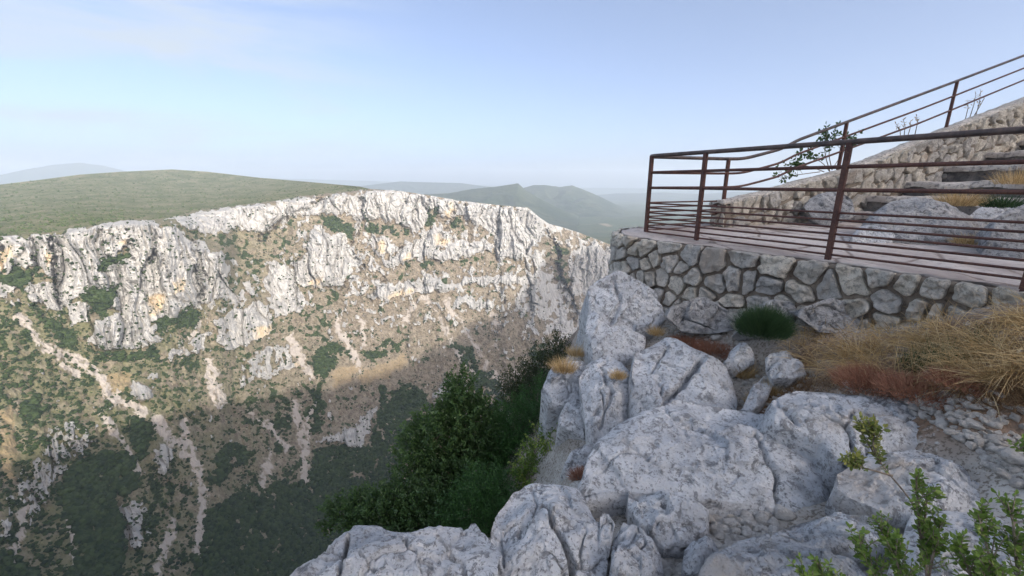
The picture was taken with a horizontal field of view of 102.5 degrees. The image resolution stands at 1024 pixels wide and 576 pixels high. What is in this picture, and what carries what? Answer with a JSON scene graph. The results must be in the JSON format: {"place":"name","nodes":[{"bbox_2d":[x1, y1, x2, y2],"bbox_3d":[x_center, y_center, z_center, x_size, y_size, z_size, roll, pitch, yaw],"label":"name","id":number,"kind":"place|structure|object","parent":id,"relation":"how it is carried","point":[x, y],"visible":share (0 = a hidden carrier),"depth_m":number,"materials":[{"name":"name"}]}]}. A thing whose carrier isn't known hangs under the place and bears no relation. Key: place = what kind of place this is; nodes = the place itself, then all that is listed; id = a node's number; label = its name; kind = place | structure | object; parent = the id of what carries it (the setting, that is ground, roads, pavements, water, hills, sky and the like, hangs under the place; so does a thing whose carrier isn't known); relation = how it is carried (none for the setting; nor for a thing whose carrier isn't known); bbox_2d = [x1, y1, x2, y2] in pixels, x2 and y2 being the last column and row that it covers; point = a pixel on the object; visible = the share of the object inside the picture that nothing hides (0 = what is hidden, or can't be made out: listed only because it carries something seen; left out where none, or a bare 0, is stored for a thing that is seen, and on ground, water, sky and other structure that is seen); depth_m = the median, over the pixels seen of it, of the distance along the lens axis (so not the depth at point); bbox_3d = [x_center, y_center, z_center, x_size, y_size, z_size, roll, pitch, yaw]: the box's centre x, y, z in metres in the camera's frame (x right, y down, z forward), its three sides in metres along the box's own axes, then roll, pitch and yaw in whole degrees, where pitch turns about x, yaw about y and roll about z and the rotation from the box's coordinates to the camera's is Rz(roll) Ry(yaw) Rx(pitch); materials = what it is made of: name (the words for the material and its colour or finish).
{"place":"outdoors","nodes":[
{"label":"outdoors","id":0,"kind":"place"},
{"bbox_2d":[0,169,610,575],"bbox_3d":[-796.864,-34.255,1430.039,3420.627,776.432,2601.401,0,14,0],"label":"gorge terrain","id":1,"kind":"structure","parent":0,"point":[509,282],"depth_m":775.15,"materials":[{"name":"grey stone"}]},
{"bbox_2d":[0,170,609,575],"bbox_3d":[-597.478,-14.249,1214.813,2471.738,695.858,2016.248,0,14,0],"label":"scrub","id":2,"kind":"object","parent":1,"relation":"on","point":[85,497],"visible":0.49,"depth_m":519.62,"materials":[{"name":"green plant"}]},
{"bbox_2d":[0,163,756,194],"bbox_3d":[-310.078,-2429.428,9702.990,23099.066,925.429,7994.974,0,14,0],"label":"hills","id":3,"kind":"structure","parent":0,"point":[52,171],"depth_m":8741.14,"materials":[{"name":"green plant"}]},
{"bbox_2d":[359,181,486,193],"bbox_3d":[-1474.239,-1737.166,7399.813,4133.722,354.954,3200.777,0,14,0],"label":"hills","id":4,"kind":"structure","parent":0,"point":[426,188],"depth_m":7298.97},
{"bbox_2d":[423,183,578,231],"bbox_3d":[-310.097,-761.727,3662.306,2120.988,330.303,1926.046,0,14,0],"label":"hills","id":5,"kind":"structure","parent":0,"point":[516,195],"depth_m":3578.99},
{"bbox_2d":[0,0,1023,187],"label":"sky","id":6,"kind":"structure","parent":0,"point":[559,93],"materials":[{"name":"blue"}]},
{"bbox_2d":[524,185,627,216],"bbox_3d":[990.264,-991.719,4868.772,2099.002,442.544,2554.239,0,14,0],"label":"hills","id":7,"kind":"structure","parent":0,"point":[579,202],"depth_m":4609.63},
{"bbox_2d":[576,201,710,244],"bbox_3d":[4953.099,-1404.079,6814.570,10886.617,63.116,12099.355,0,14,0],"label":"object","id":8,"kind":"structure","parent":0,"point":[600,228],"depth_m":3654.11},
{"bbox_2d":[597,191,751,203],"bbox_3d":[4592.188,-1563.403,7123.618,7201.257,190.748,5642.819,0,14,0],"label":"hills","id":9,"kind":"structure","parent":0,"point":[655,197],"depth_m":7705.31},
{"bbox_2d":[424,302,1023,575],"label":"rocky ground","id":10,"kind":"structure","parent":0,"point":[934,440],"depth_m":2.81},
{"bbox_2d":[290,523,499,575],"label":"boulder","id":11,"kind":"object","parent":10,"relation":"on","point":[375,550],"visible":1,"depth_m":1.67,"materials":[{"name":"grey stone"}]},
{"bbox_2d":[313,468,485,538],"bbox_3d":[-1.113,2.567,4.266,1.871,1.151,1.073,0,14,0],"label":"oak bush","id":12,"kind":"object","parent":10,"relation":"on","point":[384,506],"visible":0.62,"depth_m":4.15,"materials":[{"name":"green plant"}]},
{"bbox_2d":[386,359,510,520],"bbox_3d":[-0.707,2.125,5.024,1.650,2.236,1.790,0,14,0],"label":"oak bush","id":13,"kind":"object","parent":10,"relation":"on","point":[456,449],"visible":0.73,"depth_m":4.92,"materials":[{"name":"green plant"}]},
{"bbox_2d":[426,458,522,537],"bbox_3d":[-0.260,2.322,3.987,0.925,1.217,0.997,9,17,30],"label":"juniper","id":14,"kind":"object","parent":10,"relation":"on","point":[490,497],"visible":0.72,"depth_m":3.87,"materials":[{"name":"green plant"}]},
{"bbox_2d":[471,368,547,492],"bbox_3d":[0.196,1.962,5.013,1.445,1.931,1.348,0,14,0],"label":"juniper","id":15,"kind":"object","parent":10,"relation":"on","point":[512,442],"visible":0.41,"depth_m":4.90,"materials":[{"name":"green plant"}]},
{"bbox_2d":[491,329,571,416],"bbox_3d":[0.428,1.535,6.112,1.499,1.769,1.192,-4,15,-15],"label":"scrub bush","id":16,"kind":"object","parent":10,"relation":"on","point":[528,376],"visible":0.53,"depth_m":6.04,"materials":[{"name":"green plant"}]},
{"bbox_2d":[507,420,557,490],"bbox_3d":[0.405,1.852,4.339,0.932,1.384,0.897,0,14,0],"label":"box bush","id":17,"kind":"object","parent":10,"relation":"on","point":[526,466],"visible":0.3,"depth_m":4.21,"materials":[{"name":"green plant"}]},
{"bbox_2d":[490,483,607,575],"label":"boulder","id":18,"kind":"object","parent":10,"relation":"on","point":[538,529],"visible":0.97,"depth_m":1.85,"materials":[{"name":"grey stone"}]},
{"bbox_2d":[538,361,585,438],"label":"rock","id":19,"kind":"object","parent":10,"relation":"on","point":[558,389],"visible":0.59,"depth_m":4.09,"materials":[{"name":"grey stone"}]},
{"bbox_2d":[547,354,582,374],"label":"grass tuft","id":20,"kind":"object","parent":19,"relation":"on","point":[561,367],"visible":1,"depth_m":3.97,"materials":[{"name":"plant"}]},
{"bbox_2d":[555,392,584,446],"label":"rock","id":21,"kind":"object","parent":10,"relation":"on","point":[570,425],"visible":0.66,"depth_m":3.74,"materials":[{"name":"grey stone"}]},
{"bbox_2d":[563,343,584,357],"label":"grass tuft","id":22,"kind":"object","parent":10,"relation":"on","point":[578,354],"visible":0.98,"depth_m":4.46,"materials":[{"name":"plant"}]},
{"bbox_2d":[565,462,584,481],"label":"dried cushion plant","id":23,"kind":"object","parent":10,"relation":"on","point":[576,473],"visible":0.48,"depth_m":2.96,"materials":[{"name":"brown plant"}]},
{"bbox_2d":[561,444,593,481],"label":"rock","id":24,"kind":"object","parent":10,"relation":"on","point":[577,456],"visible":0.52,"depth_m":3.26,"materials":[{"name":"grey stone"}]},
{"bbox_2d":[579,356,629,446],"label":"boulder","id":25,"kind":"object","parent":10,"relation":"on","point":[604,402],"visible":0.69,"depth_m":3.54,"materials":[{"name":"grey stone"}]},
{"bbox_2d":[607,368,629,380],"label":"grass tuft","id":26,"kind":"object","parent":25,"relation":"on","point":[618,375],"visible":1,"depth_m":3.56,"materials":[{"name":"plant"}]},
{"bbox_2d":[598,513,614,560],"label":"rock","id":27,"kind":"object","parent":10,"relation":"on","point":[607,525],"visible":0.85,"depth_m":1.84,"materials":[{"name":"grey stone"}]},
{"bbox_2d":[583,311,645,365],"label":"cliff rock","id":28,"kind":"object","parent":10,"relation":"on","point":[623,346],"visible":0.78,"depth_m":4.23,"materials":[{"name":"grey stone"}]},
{"bbox_2d":[575,270,664,346],"bbox_3d":[1.274,0.538,5.025,0.880,1.535,1.074,0,14,0],"label":"boulder","id":29,"kind":"object","parent":10,"relation":"on","point":[621,299],"visible":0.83,"depth_m":4.61,"materials":[{"name":"grey stone"}]},
{"bbox_2d":[609,522,663,575],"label":"rock","id":30,"kind":"object","parent":10,"relation":"on","point":[635,551],"visible":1,"depth_m":1.69,"materials":[{"name":"grey stone"}]},
{"bbox_2d":[644,324,668,336],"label":"grass tuft","id":31,"kind":"object","parent":10,"relation":"on","point":[656,332],"visible":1,"depth_m":4.33,"materials":[{"name":"plant"}]},
{"bbox_2d":[624,488,709,558],"bbox_3d":[0.731,1.275,2.071,0.439,0.540,0.433,12,18,39],"label":"rock","id":32,"kind":"object","parent":10,"relation":"on","point":[673,524],"visible":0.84,"depth_m":1.95,"materials":[{"name":"grey stone"}]},
{"bbox_2d":[628,337,737,418],"bbox_3d":[1.426,1.164,3.766,0.913,1.304,1.168,0,14,0],"label":"boulder","id":33,"kind":"object","parent":10,"relation":"on","point":[665,371],"visible":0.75,"depth_m":3.43,"materials":[{"name":"grey stone"}]},
{"bbox_2d":[667,332,711,348],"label":"dried cushion plant","id":34,"kind":"object","parent":10,"relation":"on","point":[688,338],"visible":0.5,"depth_m":4.21,"materials":[{"name":"brown plant"}]},
{"bbox_2d":[664,297,735,333],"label":"rock","id":35,"kind":"object","parent":10,"relation":"on","point":[700,315],"visible":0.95,"depth_m":4.16,"materials":[{"name":"stone"}]},
{"bbox_2d":[681,536,718,575],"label":"rock","id":36,"kind":"object","parent":10,"relation":"on","point":[698,553],"visible":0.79,"depth_m":1.66,"materials":[{"name":"grey stone"}]},
{"bbox_2d":[578,400,829,518],"bbox_3d":[1.074,1.312,2.571,1.579,0.963,0.954,0,14,0],"label":"boulder","id":37,"kind":"object","parent":10,"relation":"on","point":[723,463],"visible":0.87,"depth_m":2.28,"materials":[{"name":"grey stone"}]},
{"bbox_2d":[688,338,734,359],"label":"dried cushion plant","id":38,"kind":"object","parent":10,"relation":"on","point":[710,348],"visible":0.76,"depth_m":4.00,"materials":[{"name":"brown plant"}]},
{"bbox_2d":[710,334,721,340],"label":"loose stone","id":39,"kind":"object","parent":10,"relation":"on","point":[715,337],"visible":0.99,"depth_m":4.11,"materials":[{"name":"grey stone"}]},
{"bbox_2d":[712,528,724,534],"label":"loose stone","id":40,"kind":"object","parent":10,"relation":"on","point":[715,531],"visible":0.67,"depth_m":1.99,"materials":[{"name":"grey stone"}]},
{"bbox_2d":[722,518,738,528],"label":"loose stone","id":41,"kind":"object","parent":10,"relation":"on","point":[730,522],"visible":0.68,"depth_m":2.03,"materials":[{"name":"grey stone"}]},
{"bbox_2d":[723,342,754,377],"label":"rock","id":42,"kind":"object","parent":10,"relation":"on","point":[740,356],"visible":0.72,"depth_m":3.59,"materials":[{"name":"grey stone"}]},
{"bbox_2d":[739,510,753,521],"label":"loose stone","id":43,"kind":"object","parent":10,"relation":"on","point":[745,515],"visible":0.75,"depth_m":2.07,"materials":[{"name":"grey stone"}]},
{"bbox_2d":[731,360,762,379],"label":"grass tuft","id":44,"kind":"object","parent":10,"relation":"on","point":[743,375],"visible":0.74,"depth_m":3.59,"materials":[{"name":"plant"}]},
{"bbox_2d":[741,531,758,536],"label":"loose stone","id":45,"kind":"object","parent":10,"relation":"on","point":[754,533],"visible":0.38,"depth_m":1.95,"materials":[{"name":"grey stone"}]},
{"bbox_2d":[740,376,772,413],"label":"rock","id":46,"kind":"object","parent":10,"relation":"on","point":[757,398],"visible":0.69,"depth_m":3.10,"materials":[{"name":"grey stone"}]},
{"bbox_2d":[741,392,776,408],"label":"grass tuft","id":47,"kind":"object","parent":10,"relation":"on","point":[746,395],"visible":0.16,"depth_m":3.25,"materials":[{"name":"plant"}]},
{"bbox_2d":[754,511,769,520],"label":"loose stone","id":48,"kind":"object","parent":10,"relation":"on","point":[762,515],"visible":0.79,"depth_m":2.06,"materials":[{"name":"grey stone"}]},
{"bbox_2d":[725,301,800,340],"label":"feathery shrub","id":49,"kind":"object","parent":10,"relation":"on","point":[760,322],"visible":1,"depth_m":3.31,"materials":[{"name":"green plant"}]},
{"bbox_2d":[732,299,796,340],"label":"rock","id":50,"kind":"object","parent":10,"relation":"on","point":[787,305],"visible":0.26,"depth_m":3.71,"materials":[{"name":"stone"}]},
{"bbox_2d":[750,374,787,395],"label":"grass tuft","id":51,"kind":"object","parent":10,"relation":"on","point":[774,390],"visible":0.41,"depth_m":3.21,"materials":[{"name":"plant"}]},
{"bbox_2d":[765,351,791,374],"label":"rock","id":52,"kind":"object","parent":10,"relation":"on","point":[770,360],"visible":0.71,"depth_m":3.35,"materials":[{"name":"grey stone"}]},
{"bbox_2d":[697,533,866,575],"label":"boulder","id":53,"kind":"object","parent":10,"relation":"on","point":[766,554],"visible":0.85,"depth_m":1.53,"materials":[{"name":"grey stone"}]},
{"bbox_2d":[773,504,796,520],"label":"loose stone","id":54,"kind":"object","parent":10,"relation":"on","point":[780,512],"visible":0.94,"depth_m":2.05,"materials":[{"name":"grey stone"}]},
{"bbox_2d":[766,358,806,389],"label":"rock","id":55,"kind":"object","parent":10,"relation":"on","point":[783,373],"visible":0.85,"depth_m":3.13,"materials":[{"name":"grey stone"}]},
{"bbox_2d":[606,325,1005,575],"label":"rubble","id":56,"kind":"object","parent":10,"relation":"on","point":[715,521],"visible":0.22,"depth_m":2.02,"materials":[{"name":"stone"}]},
{"bbox_2d":[608,223,1023,330],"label":"retaining wall","id":57,"kind":"structure","parent":10,"relation":"on","point":[671,273],"depth_m":3.77,"materials":[{"name":"stone"}]},
{"bbox_2d":[621,222,1023,290],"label":"terrace","id":58,"kind":"structure","parent":57,"relation":"on","point":[984,280],"depth_m":4.09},
{"bbox_2d":[799,192,854,224],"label":"rock","id":59,"kind":"object","parent":58,"relation":"on","point":[825,201],"visible":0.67,"depth_m":6.05,"materials":[{"name":"stone"}]},
{"bbox_2d":[644,54,1023,291],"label":"metal railing","id":60,"kind":"object","parent":58,"relation":"on","point":[840,190],"visible":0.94,"depth_m":3.68,"materials":[{"name":"metal"}]},
{"bbox_2d":[848,224,894,242],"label":"rock","id":61,"kind":"object","parent":58,"relation":"on","point":[870,233],"visible":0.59,"depth_m":4.55,"materials":[{"name":"grey stone"}]},
{"bbox_2d":[861,197,981,244],"bbox_3d":[4.690,-0.435,4.936,1.406,1.273,1.036,0,14,0],"label":"boulder","id":62,"kind":"object","parent":58,"relation":"on","point":[916,206],"visible":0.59,"depth_m":4.65,"materials":[{"name":"light grey limestone"}]},
{"bbox_2d":[923,184,997,206],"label":"grass tuft","id":63,"kind":"object","parent":62,"relation":"on","point":[957,200],"visible":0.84,"depth_m":4.80,"materials":[{"name":"plant"}]},
{"bbox_2d":[944,230,977,244],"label":"grass tuft","id":64,"kind":"object","parent":58,"relation":"on","point":[964,241],"visible":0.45,"depth_m":4.29,"materials":[{"name":"plant"}]},
{"bbox_2d":[970,206,1013,227],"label":"rock","id":65,"kind":"object","parent":58,"relation":"on","point":[989,212],"visible":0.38,"depth_m":5.00,"materials":[{"name":"grey stone"}]},
{"bbox_2d":[974,204,1023,257],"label":"boulder","id":66,"kind":"object","parent":58,"relation":"on","point":[1016,214],"visible":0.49,"depth_m":3.87,"materials":[{"name":"stone"}]},
{"bbox_2d":[786,552,845,575],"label":"box bush","id":67,"kind":"object","parent":10,"relation":"on","point":[814,568],"visible":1,"depth_m":1.25,"materials":[{"name":"green plant"}]},
{"bbox_2d":[788,298,864,332],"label":"rock","id":68,"kind":"object","parent":10,"relation":"on","point":[828,310],"visible":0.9,"depth_m":3.39,"materials":[{"name":"stone"}]},
{"bbox_2d":[771,512,893,570],"bbox_3d":[1.389,1.190,1.716,0.744,0.421,0.445,0,14,0],"label":"boulder","id":69,"kind":"object","parent":10,"relation":"on","point":[831,533],"visible":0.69,"depth_m":1.71,"materials":[{"name":"grey stone"}]},
{"bbox_2d":[757,391,919,492],"bbox_3d":[2.120,1.118,2.532,1.362,0.867,0.768,0,14,0],"label":"boulder","id":70,"kind":"object","parent":10,"relation":"on","point":[819,431],"visible":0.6,"depth_m":2.35,"materials":[{"name":"grey stone"}]},
{"bbox_2d":[709,97,1023,227],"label":"parapet","id":71,"kind":"structure","parent":10,"relation":"on","point":[1009,114],"depth_m":7.14,"materials":[{"name":"beige stone"}]},
{"bbox_2d":[772,120,863,182],"bbox_3d":[5.014,-2.231,6.741,1.714,0.998,0.382,-5,15,-20],"label":"shrub","id":72,"kind":"object","parent":71,"relation":"on","point":[826,134],"visible":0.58,"depth_m":6.70,"materials":[{"name":"green plant"}]},
{"bbox_2d":[895,114,918,134],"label":"dry stalks","id":73,"kind":"object","parent":71,"relation":"on","point":[917,120],"visible":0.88,"depth_m":7.57,"materials":[{"name":"grey plant"}]},
{"bbox_2d":[963,90,984,118],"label":"dry stalks","id":74,"kind":"object","parent":71,"relation":"on","point":[974,103],"visible":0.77,"depth_m":8.29,"materials":[{"name":"grey plant"}]},
{"bbox_2d":[823,358,914,402],"bbox_3d":[2.432,0.574,2.684,0.698,0.173,0.593,0,14,0],"label":"dried cushion plant","id":75,"kind":"object","parent":10,"relation":"on","point":[854,374],"visible":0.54,"depth_m":2.70,"materials":[{"name":"brown plant"}]},
{"bbox_2d":[764,283,1023,420],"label":"dry grass","id":76,"kind":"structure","parent":10,"relation":"on","point":[987,344],"depth_m":2.56,"materials":[{"name":"plant"}]},
{"bbox_2d":[775,361,1023,421],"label":"dry grass","id":77,"kind":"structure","parent":10,"relation":"on","point":[1011,392],"depth_m":2.15,"materials":[{"name":"brown plant"}]},
{"bbox_2d":[845,468,955,575],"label":"box bush","id":78,"kind":"object","parent":10,"relation":"on","point":[931,541],"visible":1,"depth_m":1.35,"materials":[{"name":"green plant"}]},
{"bbox_2d":[825,449,983,532],"bbox_3d":[1.931,1.161,2.038,0.824,0.712,0.492,0,14,0],"label":"boulder","id":79,"kind":"object","parent":10,"relation":"on","point":[869,493],"visible":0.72,"depth_m":1.90,"materials":[{"name":"grey stone"}]},
{"bbox_2d":[864,368,953,408],"bbox_3d":[2.436,0.573,2.427,0.595,0.125,0.496,0,14,0],"label":"dried cushion plant","id":80,"kind":"object","parent":10,"relation":"on","point":[892,381],"visible":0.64,"depth_m":2.42,"materials":[{"name":"brown plant"}]},
{"bbox_2d":[847,140,1023,220],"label":"stone steps","id":81,"kind":"structure","parent":10,"relation":"on","point":[960,177],"depth_m":7.01,"materials":[{"name":"grey stone"}]},
{"bbox_2d":[976,194,1023,207],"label":"green tuft","id":82,"kind":"object","parent":81,"relation":"on","point":[1006,203],"visible":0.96,"depth_m":4.63,"materials":[{"name":"green plant"}]},
{"bbox_2d":[986,165,1023,184],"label":"grass tuft","id":83,"kind":"object","parent":81,"relation":"on","point":[1018,179],"visible":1,"depth_m":5.59,"materials":[{"name":"plant"}]},
{"bbox_2d":[859,390,1023,488],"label":"gravel","id":84,"kind":"structure","parent":10,"relation":"on","point":[994,443],"depth_m":2.06,"materials":[{"name":"stone"}]},
{"bbox_2d":[998,447,1023,464],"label":"loose stone","id":85,"kind":"object","parent":84,"relation":"on","point":[1008,455],"visible":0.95,"depth_m":1.83,"materials":[{"name":"grey stone"}]},
{"bbox_2d":[893,320,1008,372],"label":"dry grass","id":86,"kind":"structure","parent":10,"relation":"on","point":[933,352],"depth_m":2.59,"materials":[{"name":"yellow plant"}]},
{"bbox_2d":[887,511,1023,575],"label":"boulder","id":87,"kind":"object","parent":10,"relation":"on","point":[960,521],"visible":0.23,"depth_m":1.56,"materials":[{"name":"grey stone"}]},
{"bbox_2d":[837,411,912,502],"bbox_3d":[1.457,0.720,1.625,0.406,0.470,0.151,0,14,0],"label":"box sprig","id":88,"kind":"object","parent":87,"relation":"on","point":[870,428],"visible":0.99,"depth_m":1.59,"materials":[{"name":"green leaves"},{"name":"grey bark"}]},
{"bbox_2d":[920,364,997,398],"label":"dried cushion plant","id":89,"kind":"object","parent":10,"relation":"on","point":[941,377],"visible":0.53,"depth_m":2.28,"materials":[{"name":"brown plant"}]},
{"bbox_2d":[946,488,1023,575],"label":"box bush","id":90,"kind":"object","parent":10,"relation":"on","point":[988,564],"visible":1,"depth_m":1.17,"materials":[{"name":"green plant"}]},
{"bbox_2d":[1007,434,1023,453],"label":"box sprig","id":91,"kind":"object","parent":10,"relation":"on","point":[1021,448],"visible":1,"depth_m":1.50,"materials":[{"name":"green plant"}]}
]}

